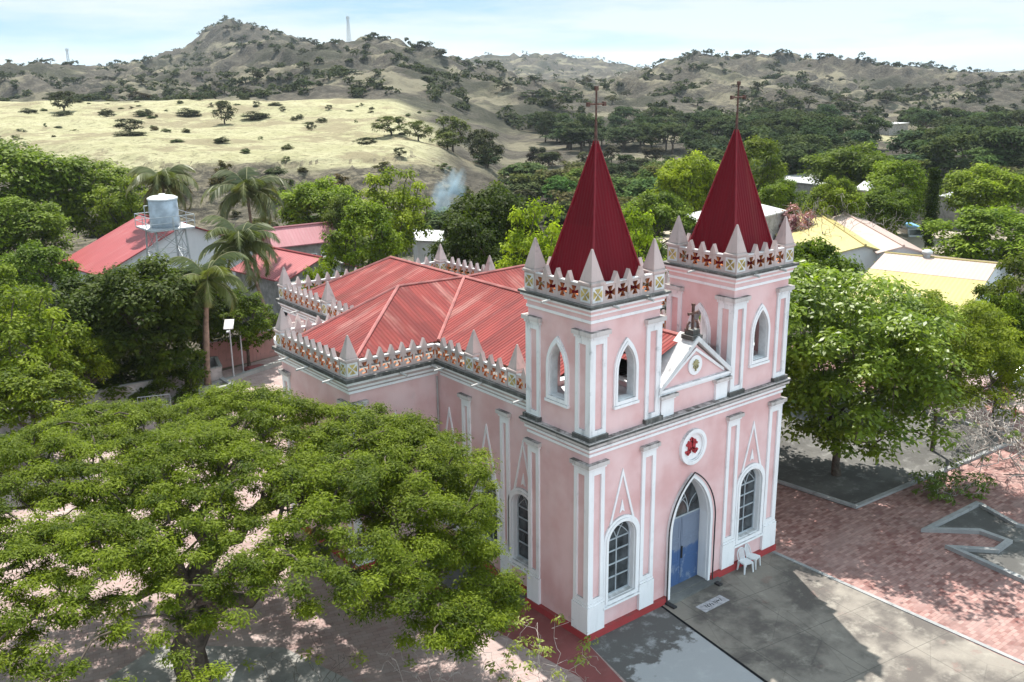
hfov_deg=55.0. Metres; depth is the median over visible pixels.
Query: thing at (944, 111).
valley tree
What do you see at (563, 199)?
town edge tree
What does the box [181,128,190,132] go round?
bush
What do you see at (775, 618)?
concrete forecourt
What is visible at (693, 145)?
valley tree
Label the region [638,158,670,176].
town edge tree
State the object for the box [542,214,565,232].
gully bush
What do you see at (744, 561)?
plastic chair
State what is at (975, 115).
valley tree
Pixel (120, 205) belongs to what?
tree
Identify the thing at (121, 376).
tree
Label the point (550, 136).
valley tree
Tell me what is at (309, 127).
meadow tree
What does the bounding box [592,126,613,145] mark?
valley tree
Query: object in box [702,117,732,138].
valley tree
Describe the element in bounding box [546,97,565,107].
hill tree
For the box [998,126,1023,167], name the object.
valley tree
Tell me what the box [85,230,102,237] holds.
bank bush
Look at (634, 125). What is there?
valley tree
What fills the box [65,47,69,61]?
radio mast
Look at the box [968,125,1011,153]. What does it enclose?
valley tree
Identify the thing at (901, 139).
valley tree
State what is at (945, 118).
valley tree
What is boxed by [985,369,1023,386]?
parked car
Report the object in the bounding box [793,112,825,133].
valley tree
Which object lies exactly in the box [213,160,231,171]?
bank bush
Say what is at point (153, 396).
iron gate
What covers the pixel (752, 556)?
plastic chair
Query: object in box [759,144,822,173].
valley tree
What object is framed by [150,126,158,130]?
bush
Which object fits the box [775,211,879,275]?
yellow roofed house
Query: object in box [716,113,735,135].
valley tree
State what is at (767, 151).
tree
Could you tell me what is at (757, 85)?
hill tree
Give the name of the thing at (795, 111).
valley tree
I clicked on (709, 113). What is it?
valley tree
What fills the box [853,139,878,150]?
valley tree
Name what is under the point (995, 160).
town edge tree
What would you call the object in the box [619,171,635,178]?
gully bush
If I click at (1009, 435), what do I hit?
bare tree
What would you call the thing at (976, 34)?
sky
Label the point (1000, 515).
kerb
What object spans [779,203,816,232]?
bougainvillea
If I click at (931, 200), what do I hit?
mast tree
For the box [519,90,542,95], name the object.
hill tree
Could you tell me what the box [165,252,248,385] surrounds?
royal palm
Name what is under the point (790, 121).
valley tree
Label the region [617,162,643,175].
gully bush
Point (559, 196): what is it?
town edge tree
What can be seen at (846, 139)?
valley tree
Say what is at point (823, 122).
valley tree
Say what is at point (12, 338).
tree
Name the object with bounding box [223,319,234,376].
solar lamp
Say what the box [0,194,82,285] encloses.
tree
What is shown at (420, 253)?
white walled house
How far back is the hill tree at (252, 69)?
413.25 m
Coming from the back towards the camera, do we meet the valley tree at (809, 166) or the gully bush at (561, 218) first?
the valley tree at (809, 166)
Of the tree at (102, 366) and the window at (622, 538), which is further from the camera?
the tree at (102, 366)
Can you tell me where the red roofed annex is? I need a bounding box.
[230,246,358,314]
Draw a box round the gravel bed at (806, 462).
[778,392,1010,507]
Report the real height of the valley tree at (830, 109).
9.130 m
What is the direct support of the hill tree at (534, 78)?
on the ground at (324, 149)
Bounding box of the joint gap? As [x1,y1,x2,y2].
[661,606,767,681]
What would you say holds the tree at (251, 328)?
on the ground at (324, 149)
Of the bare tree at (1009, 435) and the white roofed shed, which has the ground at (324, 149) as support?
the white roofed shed
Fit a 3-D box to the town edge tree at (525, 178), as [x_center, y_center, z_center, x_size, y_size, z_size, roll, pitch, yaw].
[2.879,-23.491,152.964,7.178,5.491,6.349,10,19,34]
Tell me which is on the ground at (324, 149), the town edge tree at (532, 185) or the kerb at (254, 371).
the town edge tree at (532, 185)
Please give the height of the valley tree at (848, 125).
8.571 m
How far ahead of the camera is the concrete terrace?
79.80 m
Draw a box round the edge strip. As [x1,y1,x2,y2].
[772,551,1023,664]
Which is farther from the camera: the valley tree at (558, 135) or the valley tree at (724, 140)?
the valley tree at (558, 135)
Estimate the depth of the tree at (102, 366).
56.57 m
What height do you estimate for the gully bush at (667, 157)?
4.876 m
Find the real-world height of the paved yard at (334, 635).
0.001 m
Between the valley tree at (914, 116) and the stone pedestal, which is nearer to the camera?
the stone pedestal
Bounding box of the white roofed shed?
[684,204,787,239]
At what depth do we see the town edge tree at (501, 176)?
170.32 m
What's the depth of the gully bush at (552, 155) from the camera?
218.00 m
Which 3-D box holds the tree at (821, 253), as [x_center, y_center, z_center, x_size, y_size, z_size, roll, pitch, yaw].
[18.192,-1.571,59.676,6.434,9.895,7.004,0,16,3]
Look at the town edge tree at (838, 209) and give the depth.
121.79 m
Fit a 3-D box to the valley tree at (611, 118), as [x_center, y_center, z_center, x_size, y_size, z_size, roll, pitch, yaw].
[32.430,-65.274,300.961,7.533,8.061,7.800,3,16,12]
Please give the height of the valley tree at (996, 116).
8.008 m
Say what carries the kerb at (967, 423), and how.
on the brick paving
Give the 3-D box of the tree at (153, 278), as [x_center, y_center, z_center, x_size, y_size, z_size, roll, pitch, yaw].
[-22.739,-1.247,61.409,10.145,9.116,8.946,13,21,39]
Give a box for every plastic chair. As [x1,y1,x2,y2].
[736,547,753,574]
[744,543,760,569]
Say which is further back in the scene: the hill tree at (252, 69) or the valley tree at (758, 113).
the hill tree at (252, 69)
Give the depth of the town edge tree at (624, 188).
142.63 m
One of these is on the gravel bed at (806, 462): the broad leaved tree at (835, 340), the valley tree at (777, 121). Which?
the broad leaved tree at (835, 340)
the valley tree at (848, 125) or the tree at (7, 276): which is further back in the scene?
the valley tree at (848, 125)
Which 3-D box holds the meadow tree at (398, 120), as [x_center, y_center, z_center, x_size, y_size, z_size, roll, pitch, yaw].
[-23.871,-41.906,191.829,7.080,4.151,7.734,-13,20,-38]
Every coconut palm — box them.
[125,164,197,217]
[198,215,279,325]
[200,166,292,259]
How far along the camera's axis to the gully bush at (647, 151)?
226.03 m
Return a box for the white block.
[318,256,343,275]
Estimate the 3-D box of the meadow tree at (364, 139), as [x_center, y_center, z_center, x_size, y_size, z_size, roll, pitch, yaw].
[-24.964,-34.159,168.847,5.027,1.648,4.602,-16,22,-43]
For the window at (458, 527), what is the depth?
41.34 m
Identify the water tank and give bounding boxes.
[143,193,179,227]
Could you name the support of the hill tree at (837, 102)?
on the ground at (324, 149)
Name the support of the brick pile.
on the paved yard at (334, 635)
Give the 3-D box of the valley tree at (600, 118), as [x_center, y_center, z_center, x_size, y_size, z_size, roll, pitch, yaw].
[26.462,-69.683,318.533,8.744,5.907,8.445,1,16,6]
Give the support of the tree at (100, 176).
on the ground at (324, 149)
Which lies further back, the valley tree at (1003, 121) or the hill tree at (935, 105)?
the hill tree at (935, 105)
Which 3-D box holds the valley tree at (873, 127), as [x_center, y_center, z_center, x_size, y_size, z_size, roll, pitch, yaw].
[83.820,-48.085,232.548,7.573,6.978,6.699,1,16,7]
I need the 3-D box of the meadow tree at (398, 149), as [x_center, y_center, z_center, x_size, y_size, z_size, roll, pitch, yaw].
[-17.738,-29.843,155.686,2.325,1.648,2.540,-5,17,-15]
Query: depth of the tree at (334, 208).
95.22 m
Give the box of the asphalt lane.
[947,362,1023,410]
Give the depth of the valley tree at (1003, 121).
303.31 m
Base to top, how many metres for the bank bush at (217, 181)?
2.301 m
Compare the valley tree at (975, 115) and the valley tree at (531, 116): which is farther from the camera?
the valley tree at (531, 116)
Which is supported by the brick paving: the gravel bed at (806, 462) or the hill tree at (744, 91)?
the gravel bed at (806, 462)
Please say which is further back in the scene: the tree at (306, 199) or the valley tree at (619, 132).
the valley tree at (619, 132)
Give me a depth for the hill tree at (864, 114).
348.42 m
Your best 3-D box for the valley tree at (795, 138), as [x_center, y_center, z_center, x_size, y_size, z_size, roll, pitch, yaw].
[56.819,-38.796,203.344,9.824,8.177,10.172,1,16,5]
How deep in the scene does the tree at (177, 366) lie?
59.33 m
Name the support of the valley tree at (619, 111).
on the ground at (324, 149)
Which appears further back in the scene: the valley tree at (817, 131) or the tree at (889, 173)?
the valley tree at (817, 131)
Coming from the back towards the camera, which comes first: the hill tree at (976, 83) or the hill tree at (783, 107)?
the hill tree at (976, 83)
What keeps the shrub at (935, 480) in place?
on the brick paving
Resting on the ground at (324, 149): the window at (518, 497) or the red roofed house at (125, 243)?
the red roofed house at (125, 243)
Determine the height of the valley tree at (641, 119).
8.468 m
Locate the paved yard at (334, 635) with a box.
[0,355,1018,681]
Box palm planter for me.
[190,377,232,395]
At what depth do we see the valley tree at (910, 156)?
171.81 m
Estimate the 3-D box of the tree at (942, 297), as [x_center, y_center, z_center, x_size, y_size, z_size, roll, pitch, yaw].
[24.777,-0.097,60.710,7.079,6.275,8.027,-8,18,-25]
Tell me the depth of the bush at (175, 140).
172.51 m
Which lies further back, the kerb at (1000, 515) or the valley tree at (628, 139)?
the valley tree at (628, 139)
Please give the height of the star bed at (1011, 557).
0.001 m
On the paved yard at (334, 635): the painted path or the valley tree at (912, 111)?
the painted path
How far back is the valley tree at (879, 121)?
235.20 m
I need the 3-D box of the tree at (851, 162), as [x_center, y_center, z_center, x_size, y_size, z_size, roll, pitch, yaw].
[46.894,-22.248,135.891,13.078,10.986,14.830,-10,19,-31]
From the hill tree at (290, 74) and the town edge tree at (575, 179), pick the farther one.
the hill tree at (290, 74)
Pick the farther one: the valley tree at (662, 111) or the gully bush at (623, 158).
the valley tree at (662, 111)
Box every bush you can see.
[11,134,23,138]
[18,108,37,113]
[52,110,72,115]
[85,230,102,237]
[97,108,116,116]
[111,130,146,136]
[133,108,154,116]
[135,183,150,194]
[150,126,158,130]
[160,128,170,131]
[170,139,182,142]
[175,108,199,116]
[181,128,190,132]
[187,94,207,98]
[207,175,225,186]
[213,136,230,142]
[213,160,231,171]
[228,209,241,217]
[240,111,269,120]
[240,148,249,153]
[247,218,276,224]
[263,167,288,175]
[267,102,281,105]
[278,179,294,191]
[281,144,294,150]
[298,167,308,172]
[316,117,327,122]
[331,173,349,184]
[371,161,394,171]
[434,163,450,169]
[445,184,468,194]
[461,185,473,196]
[472,153,500,168]
[501,175,520,184]
[502,193,528,200]
[513,189,538,209]
[524,151,544,163]
[529,146,546,161]
[534,156,549,164]
[535,151,562,166]
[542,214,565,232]
[543,151,567,165]
[546,200,566,226]
[572,151,588,162]
[602,145,620,162]
[604,157,612,163]
[607,163,631,178]
[610,174,631,184]
[614,154,639,164]
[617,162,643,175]
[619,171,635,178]
[630,158,651,166]
[640,221,671,236]
[641,146,665,159]
[662,155,676,163]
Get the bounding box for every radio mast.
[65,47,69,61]
[346,14,350,41]
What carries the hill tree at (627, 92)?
on the ground at (324, 149)
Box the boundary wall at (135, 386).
[0,376,184,436]
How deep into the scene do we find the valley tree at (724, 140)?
214.00 m
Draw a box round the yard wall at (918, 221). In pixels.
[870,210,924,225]
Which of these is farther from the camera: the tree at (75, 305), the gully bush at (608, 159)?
the gully bush at (608, 159)
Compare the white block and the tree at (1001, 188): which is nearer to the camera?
the white block
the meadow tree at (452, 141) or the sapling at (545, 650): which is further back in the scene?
the meadow tree at (452, 141)
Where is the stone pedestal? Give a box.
[990,409,1011,432]
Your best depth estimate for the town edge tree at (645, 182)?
131.20 m
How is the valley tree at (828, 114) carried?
on the ground at (324, 149)
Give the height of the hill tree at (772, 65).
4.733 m
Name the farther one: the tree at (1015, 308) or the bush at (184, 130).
the bush at (184, 130)
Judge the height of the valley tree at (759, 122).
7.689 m
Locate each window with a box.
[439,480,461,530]
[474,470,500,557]
[507,487,527,573]
[603,514,639,610]
[734,462,764,548]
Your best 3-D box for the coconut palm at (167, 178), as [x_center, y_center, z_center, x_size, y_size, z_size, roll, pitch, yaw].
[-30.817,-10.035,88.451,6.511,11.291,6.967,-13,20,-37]
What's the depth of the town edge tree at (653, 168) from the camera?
148.22 m
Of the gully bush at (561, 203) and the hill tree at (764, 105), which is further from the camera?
the hill tree at (764, 105)
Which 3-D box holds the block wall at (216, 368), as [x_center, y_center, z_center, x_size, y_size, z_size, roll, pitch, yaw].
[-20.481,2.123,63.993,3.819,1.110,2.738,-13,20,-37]
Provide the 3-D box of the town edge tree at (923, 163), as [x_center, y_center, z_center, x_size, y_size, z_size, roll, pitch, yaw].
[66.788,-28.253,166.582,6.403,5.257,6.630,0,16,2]
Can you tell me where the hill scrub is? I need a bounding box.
[0,15,1023,129]
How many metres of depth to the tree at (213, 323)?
64.83 m
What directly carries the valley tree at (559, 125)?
on the ground at (324, 149)
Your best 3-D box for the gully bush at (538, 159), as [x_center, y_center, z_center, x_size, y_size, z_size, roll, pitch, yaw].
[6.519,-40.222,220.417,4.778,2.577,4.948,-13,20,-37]
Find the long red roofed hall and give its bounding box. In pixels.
[263,221,335,257]
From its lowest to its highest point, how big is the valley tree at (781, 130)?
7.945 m
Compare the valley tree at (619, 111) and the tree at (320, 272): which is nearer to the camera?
the tree at (320, 272)
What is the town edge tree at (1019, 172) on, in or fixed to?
on the ground at (324, 149)
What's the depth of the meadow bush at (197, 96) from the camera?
280.09 m
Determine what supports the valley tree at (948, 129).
on the ground at (324, 149)
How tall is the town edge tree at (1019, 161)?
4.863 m
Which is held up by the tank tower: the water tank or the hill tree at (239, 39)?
the water tank
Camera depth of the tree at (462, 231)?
71.61 m
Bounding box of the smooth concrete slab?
[588,607,762,681]
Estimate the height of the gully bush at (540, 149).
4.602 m
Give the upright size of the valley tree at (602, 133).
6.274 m
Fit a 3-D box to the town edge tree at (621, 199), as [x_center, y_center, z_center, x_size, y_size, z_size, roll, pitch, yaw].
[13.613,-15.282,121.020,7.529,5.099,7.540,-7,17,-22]
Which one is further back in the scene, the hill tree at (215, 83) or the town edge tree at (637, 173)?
the hill tree at (215, 83)
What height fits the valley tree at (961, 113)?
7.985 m
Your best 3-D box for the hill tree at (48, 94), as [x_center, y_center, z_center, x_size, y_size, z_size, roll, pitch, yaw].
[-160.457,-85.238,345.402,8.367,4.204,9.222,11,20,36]
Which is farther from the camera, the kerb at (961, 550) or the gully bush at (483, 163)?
the gully bush at (483, 163)
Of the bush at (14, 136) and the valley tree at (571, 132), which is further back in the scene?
the valley tree at (571, 132)
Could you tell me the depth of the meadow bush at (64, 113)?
232.88 m
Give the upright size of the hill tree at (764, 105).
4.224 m
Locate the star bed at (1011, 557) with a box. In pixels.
[939,507,1023,575]
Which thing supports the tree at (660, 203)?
on the ground at (324, 149)
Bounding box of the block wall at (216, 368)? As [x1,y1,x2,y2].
[187,356,222,386]
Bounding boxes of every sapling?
[241,631,368,681]
[376,620,498,681]
[479,613,600,681]
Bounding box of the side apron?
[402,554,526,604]
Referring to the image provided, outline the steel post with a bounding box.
[240,336,244,371]
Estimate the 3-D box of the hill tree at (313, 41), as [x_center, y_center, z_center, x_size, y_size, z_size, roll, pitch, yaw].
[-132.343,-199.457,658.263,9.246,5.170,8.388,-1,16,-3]
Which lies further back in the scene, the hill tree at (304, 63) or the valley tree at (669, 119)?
the hill tree at (304, 63)
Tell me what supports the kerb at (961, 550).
on the brick paving
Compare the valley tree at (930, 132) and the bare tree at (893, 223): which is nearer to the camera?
the bare tree at (893, 223)
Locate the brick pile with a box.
[244,364,262,370]
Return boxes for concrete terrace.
[274,274,325,312]
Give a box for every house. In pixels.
[58,213,252,301]
[413,229,443,266]
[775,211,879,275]
[785,176,825,203]
[786,174,809,178]
[830,212,922,260]
[842,249,1013,348]
[867,122,907,134]
[937,192,971,232]
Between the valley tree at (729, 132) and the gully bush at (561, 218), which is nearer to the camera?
the gully bush at (561, 218)
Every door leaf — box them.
[670,517,680,586]
[679,509,699,582]
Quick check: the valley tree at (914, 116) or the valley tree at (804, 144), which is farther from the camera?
the valley tree at (914, 116)
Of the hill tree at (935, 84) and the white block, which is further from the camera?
the hill tree at (935, 84)
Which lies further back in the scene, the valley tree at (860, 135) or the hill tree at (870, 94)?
the hill tree at (870, 94)
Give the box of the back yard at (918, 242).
[656,224,1012,252]
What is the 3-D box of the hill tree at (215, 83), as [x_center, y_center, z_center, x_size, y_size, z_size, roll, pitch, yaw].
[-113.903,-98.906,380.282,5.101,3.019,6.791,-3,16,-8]
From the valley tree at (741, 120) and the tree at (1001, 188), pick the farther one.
the valley tree at (741, 120)
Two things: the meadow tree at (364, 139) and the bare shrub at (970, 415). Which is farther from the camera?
the meadow tree at (364, 139)
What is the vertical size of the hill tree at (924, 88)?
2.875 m
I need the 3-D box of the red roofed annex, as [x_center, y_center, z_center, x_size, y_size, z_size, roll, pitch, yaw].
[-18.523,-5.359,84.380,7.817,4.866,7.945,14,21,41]
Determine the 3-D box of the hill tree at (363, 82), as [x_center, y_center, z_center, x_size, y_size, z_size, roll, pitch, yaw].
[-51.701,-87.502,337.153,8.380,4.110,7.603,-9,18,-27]
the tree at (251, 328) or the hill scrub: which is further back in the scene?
the hill scrub
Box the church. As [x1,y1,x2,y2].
[272,81,798,642]
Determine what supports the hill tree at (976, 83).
on the ground at (324, 149)
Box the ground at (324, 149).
[0,19,1023,408]
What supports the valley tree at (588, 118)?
on the ground at (324, 149)
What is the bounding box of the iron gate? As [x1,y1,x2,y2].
[137,394,170,408]
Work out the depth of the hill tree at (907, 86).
489.49 m
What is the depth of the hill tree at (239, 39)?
713.18 m
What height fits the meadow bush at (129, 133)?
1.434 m
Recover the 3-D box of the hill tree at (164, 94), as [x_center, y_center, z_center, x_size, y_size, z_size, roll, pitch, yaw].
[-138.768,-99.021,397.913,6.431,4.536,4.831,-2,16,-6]
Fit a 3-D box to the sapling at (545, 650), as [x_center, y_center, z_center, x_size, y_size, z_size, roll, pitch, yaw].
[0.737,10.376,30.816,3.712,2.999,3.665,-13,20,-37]
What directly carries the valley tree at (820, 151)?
on the ground at (324, 149)
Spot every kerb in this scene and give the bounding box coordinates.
[157,361,281,403]
[777,439,1019,508]
[863,391,1016,438]
[921,501,1023,583]
[979,502,1023,528]
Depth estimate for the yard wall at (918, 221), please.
124.26 m
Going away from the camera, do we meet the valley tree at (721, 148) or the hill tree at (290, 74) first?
the valley tree at (721, 148)
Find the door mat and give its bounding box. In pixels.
[696,595,728,611]
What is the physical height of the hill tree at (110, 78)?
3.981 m
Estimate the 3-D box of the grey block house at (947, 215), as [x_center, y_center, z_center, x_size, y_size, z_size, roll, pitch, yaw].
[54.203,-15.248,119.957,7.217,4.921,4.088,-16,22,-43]
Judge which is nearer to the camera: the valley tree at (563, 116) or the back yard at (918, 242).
the back yard at (918, 242)
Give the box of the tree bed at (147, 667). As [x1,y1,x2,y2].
[102,645,352,681]
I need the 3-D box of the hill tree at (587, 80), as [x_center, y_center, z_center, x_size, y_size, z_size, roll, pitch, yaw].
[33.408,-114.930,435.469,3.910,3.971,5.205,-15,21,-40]
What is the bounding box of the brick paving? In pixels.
[774,346,1023,665]
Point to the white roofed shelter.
(863, 189)
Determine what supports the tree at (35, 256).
on the ground at (324, 149)
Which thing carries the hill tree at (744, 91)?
on the ground at (324, 149)
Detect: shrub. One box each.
[888,376,1023,460]
[908,458,997,505]
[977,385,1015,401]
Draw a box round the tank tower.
[134,209,194,267]
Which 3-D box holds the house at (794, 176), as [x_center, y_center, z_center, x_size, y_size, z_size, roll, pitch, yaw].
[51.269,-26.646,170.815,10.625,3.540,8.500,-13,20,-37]
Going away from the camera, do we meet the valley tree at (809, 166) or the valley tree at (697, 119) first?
the valley tree at (809, 166)
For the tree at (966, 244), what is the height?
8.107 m
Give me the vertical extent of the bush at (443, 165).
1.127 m
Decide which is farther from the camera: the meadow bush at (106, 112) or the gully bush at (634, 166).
the meadow bush at (106, 112)
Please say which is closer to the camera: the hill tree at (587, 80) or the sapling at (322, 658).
the sapling at (322, 658)
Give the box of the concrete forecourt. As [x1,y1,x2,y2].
[663,552,1023,681]
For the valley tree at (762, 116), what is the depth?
288.08 m
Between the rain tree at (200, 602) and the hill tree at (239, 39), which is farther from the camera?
the hill tree at (239, 39)
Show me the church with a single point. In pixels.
(566, 411)
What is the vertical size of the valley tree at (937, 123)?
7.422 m
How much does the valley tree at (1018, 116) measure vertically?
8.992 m
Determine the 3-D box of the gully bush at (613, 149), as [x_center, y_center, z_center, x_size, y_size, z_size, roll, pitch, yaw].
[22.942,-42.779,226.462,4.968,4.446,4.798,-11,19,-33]
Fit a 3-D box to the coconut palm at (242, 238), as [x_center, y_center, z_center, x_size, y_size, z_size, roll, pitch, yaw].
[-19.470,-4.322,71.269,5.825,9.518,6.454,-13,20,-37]
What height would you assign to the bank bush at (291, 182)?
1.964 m
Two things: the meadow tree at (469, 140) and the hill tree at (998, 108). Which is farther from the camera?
the hill tree at (998, 108)
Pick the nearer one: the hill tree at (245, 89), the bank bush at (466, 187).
the bank bush at (466, 187)
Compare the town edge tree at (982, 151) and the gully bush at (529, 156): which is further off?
the gully bush at (529, 156)
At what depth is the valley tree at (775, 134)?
215.68 m
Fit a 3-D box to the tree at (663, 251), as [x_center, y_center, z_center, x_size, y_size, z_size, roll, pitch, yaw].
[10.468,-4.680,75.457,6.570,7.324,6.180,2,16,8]
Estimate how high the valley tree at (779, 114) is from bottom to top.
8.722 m
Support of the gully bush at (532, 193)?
on the ground at (324, 149)
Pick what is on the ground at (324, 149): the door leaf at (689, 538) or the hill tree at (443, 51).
the hill tree at (443, 51)
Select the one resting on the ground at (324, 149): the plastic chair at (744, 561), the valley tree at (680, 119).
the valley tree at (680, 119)
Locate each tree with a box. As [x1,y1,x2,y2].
[0,139,98,240]
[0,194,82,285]
[0,239,85,313]
[0,264,49,354]
[0,283,92,425]
[0,360,97,464]
[0,379,530,681]
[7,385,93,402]
[18,268,146,385]
[29,155,144,240]
[42,92,66,99]
[47,90,77,110]
[53,327,120,388]
[57,252,223,368]
[70,352,167,403]
[86,173,146,234]
[102,76,113,80]
[113,118,143,131]
[126,91,152,98]
[133,338,210,405]
[135,79,146,83]
[157,282,250,357]
[161,90,175,96]
[210,100,238,123]
[212,81,222,85]
[214,286,278,365]
[216,55,226,59]
[235,37,246,43]
[235,87,253,91]
[245,66,263,76]
[249,71,268,77]
[271,175,361,228]
[283,71,293,79]
[292,79,317,87]
[296,61,309,69]
[301,260,333,292]
[306,122,316,130]
[308,39,320,44]
[314,198,406,276]
[317,44,327,49]
[319,193,369,261]
[342,69,362,74]
[349,80,370,87]
[351,137,377,144]
[352,165,435,256]
[362,35,370,40]
[371,116,408,135]
[373,82,385,88]
[393,147,406,155]
[402,119,433,140]
[422,206,448,239]
[422,214,514,274]
[425,212,446,229]
[426,180,546,267]
[432,49,446,55]
[432,132,458,149]
[435,116,472,151]
[463,128,490,158]
[470,131,504,168]
[492,81,512,90]
[495,196,565,268]
[497,166,533,180]
[498,161,547,175]
[504,180,544,196]
[509,172,547,200]
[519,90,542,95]
[519,112,544,130]
[527,74,546,81]
[533,111,555,142]
[535,167,571,201]
[541,175,577,201]
[543,128,567,148]
[544,175,579,189]
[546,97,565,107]
[548,190,574,201]
[553,112,569,121]
[553,122,582,149]
[554,124,577,150]
[554,201,570,214]
[555,191,573,205]
[557,120,581,142]
[558,87,578,96]
[558,161,584,168]
[559,118,574,123]
[560,127,606,151]
[562,168,615,187]
[570,127,606,150]
[572,112,605,145]
[582,77,592,85]
[591,116,606,124]
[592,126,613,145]
[604,95,621,103]
[605,126,645,152]
[606,114,629,127]
[606,126,635,147]
[609,106,642,125]
[611,176,640,200]
[616,181,630,198]
[617,196,653,208]
[621,90,632,94]
[621,189,697,243]
[621,201,666,273]
[622,184,667,198]
[624,115,661,144]
[624,176,663,196]
[628,122,655,144]
[631,162,660,178]
[633,237,668,271]
[635,163,678,181]
[636,123,667,147]
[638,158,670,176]
[647,164,691,184]
[650,122,679,150]
[651,148,719,211]
[652,107,675,121]
[653,116,684,143]
[653,123,688,152]
[665,116,691,126]
[675,112,696,125]
[678,128,709,150]
[681,139,723,160]
[681,147,724,163]
[690,97,707,105]
[690,116,713,136]
[690,143,726,161]
[691,117,718,133]
[693,109,720,130]
[693,111,724,133]
[699,259,977,476]
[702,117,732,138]
[704,134,730,145]
[712,115,748,135]
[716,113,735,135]
[724,122,750,147]
[739,90,755,100]
[739,125,773,144]
[740,115,760,127]
[743,118,775,134]
[743,134,789,191]
[745,113,769,119]
[746,118,782,126]
[749,81,764,89]
[749,158,771,174]
[750,149,813,174]
[751,107,771,113]
[752,140,810,161]
[756,111,775,117]
[758,101,769,107]
[758,176,809,214]
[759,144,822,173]
[765,64,777,69]
[766,131,790,144]
[767,110,797,125]
[768,135,798,147]
[768,193,896,238]
[773,103,788,111]
[774,125,797,135]
[776,134,810,142]
[779,116,807,131]
[780,107,804,118]
[790,234,869,372]
[791,153,820,173]
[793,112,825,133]
[796,134,832,148]
[797,125,842,147]
[797,141,897,187]
[798,116,843,135]
[800,175,866,218]
[802,96,819,107]
[806,117,859,138]
[807,84,820,92]
[807,144,830,168]
[807,149,833,171]
[813,109,842,117]
[818,104,842,115]
[821,191,858,213]
[825,115,853,134]
[826,210,922,239]
[831,141,880,152]
[833,134,851,145]
[834,100,849,110]
[836,96,852,100]
[843,112,861,121]
[843,129,873,142]
[848,288,1023,451]
[853,122,883,141]
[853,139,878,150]
[856,114,898,140]
[857,112,878,118]
[857,184,918,232]
[863,156,946,226]
[866,91,876,97]
[876,291,960,385]
[877,92,896,103]
[877,213,898,234]
[883,127,949,153]
[890,153,945,171]
[900,107,929,126]
[901,125,946,154]
[902,159,929,177]
[904,84,915,91]
[904,111,936,126]
[904,139,951,176]
[907,110,942,127]
[908,203,1023,276]
[912,131,977,177]
[916,87,929,92]
[920,166,943,247]
[921,383,1023,477]
[922,246,953,254]
[928,118,960,127]
[928,158,969,179]
[931,102,943,111]
[932,82,942,86]
[936,116,964,122]
[937,107,964,123]
[937,123,957,133]
[939,161,1023,240]
[946,115,995,128]
[946,124,981,155]
[950,110,971,117]
[952,250,1023,406]
[957,146,1004,164]
[961,135,981,156]
[962,289,1023,421]
[966,154,1009,170]
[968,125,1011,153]
[971,112,995,126]
[972,164,1023,176]
[974,81,985,88]
[976,111,1012,129]
[979,129,1023,166]
[980,127,1023,167]
[990,104,1004,111]
[996,114,1018,126]
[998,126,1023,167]
[999,110,1023,126]
[1006,157,1023,168]
[1010,167,1023,177]
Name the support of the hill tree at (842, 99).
on the ground at (324, 149)
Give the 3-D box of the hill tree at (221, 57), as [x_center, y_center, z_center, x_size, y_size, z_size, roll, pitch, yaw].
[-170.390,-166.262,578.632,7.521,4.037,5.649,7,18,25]
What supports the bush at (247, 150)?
on the ground at (324, 149)
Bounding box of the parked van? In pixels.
[897,222,922,236]
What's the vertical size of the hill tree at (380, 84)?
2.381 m
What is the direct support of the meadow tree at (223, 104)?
on the ground at (324, 149)
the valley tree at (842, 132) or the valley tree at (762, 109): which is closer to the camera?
the valley tree at (842, 132)
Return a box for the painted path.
[392,562,622,681]
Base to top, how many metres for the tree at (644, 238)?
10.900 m
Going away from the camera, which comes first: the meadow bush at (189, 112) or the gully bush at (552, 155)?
the gully bush at (552, 155)
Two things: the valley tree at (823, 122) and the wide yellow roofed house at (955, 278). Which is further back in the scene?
the valley tree at (823, 122)
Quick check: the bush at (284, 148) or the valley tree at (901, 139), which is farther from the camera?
the valley tree at (901, 139)
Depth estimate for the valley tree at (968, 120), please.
248.18 m
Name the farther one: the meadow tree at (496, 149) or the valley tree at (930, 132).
the valley tree at (930, 132)
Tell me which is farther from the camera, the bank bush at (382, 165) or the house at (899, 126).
the house at (899, 126)
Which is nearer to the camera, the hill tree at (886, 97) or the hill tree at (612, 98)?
the hill tree at (612, 98)
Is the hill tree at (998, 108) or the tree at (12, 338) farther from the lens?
the hill tree at (998, 108)
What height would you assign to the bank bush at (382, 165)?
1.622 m
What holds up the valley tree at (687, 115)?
on the ground at (324, 149)
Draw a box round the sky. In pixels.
[0,0,1023,71]
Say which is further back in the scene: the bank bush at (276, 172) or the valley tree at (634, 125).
the valley tree at (634, 125)
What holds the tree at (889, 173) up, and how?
on the ground at (324, 149)
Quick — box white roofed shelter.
[856,181,872,217]
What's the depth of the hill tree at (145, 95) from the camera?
328.12 m
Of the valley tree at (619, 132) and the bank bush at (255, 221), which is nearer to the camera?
the bank bush at (255, 221)
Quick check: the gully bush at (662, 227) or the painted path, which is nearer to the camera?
the painted path
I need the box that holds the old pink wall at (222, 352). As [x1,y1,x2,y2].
[202,327,276,367]
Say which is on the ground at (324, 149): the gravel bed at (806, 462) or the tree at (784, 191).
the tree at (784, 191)

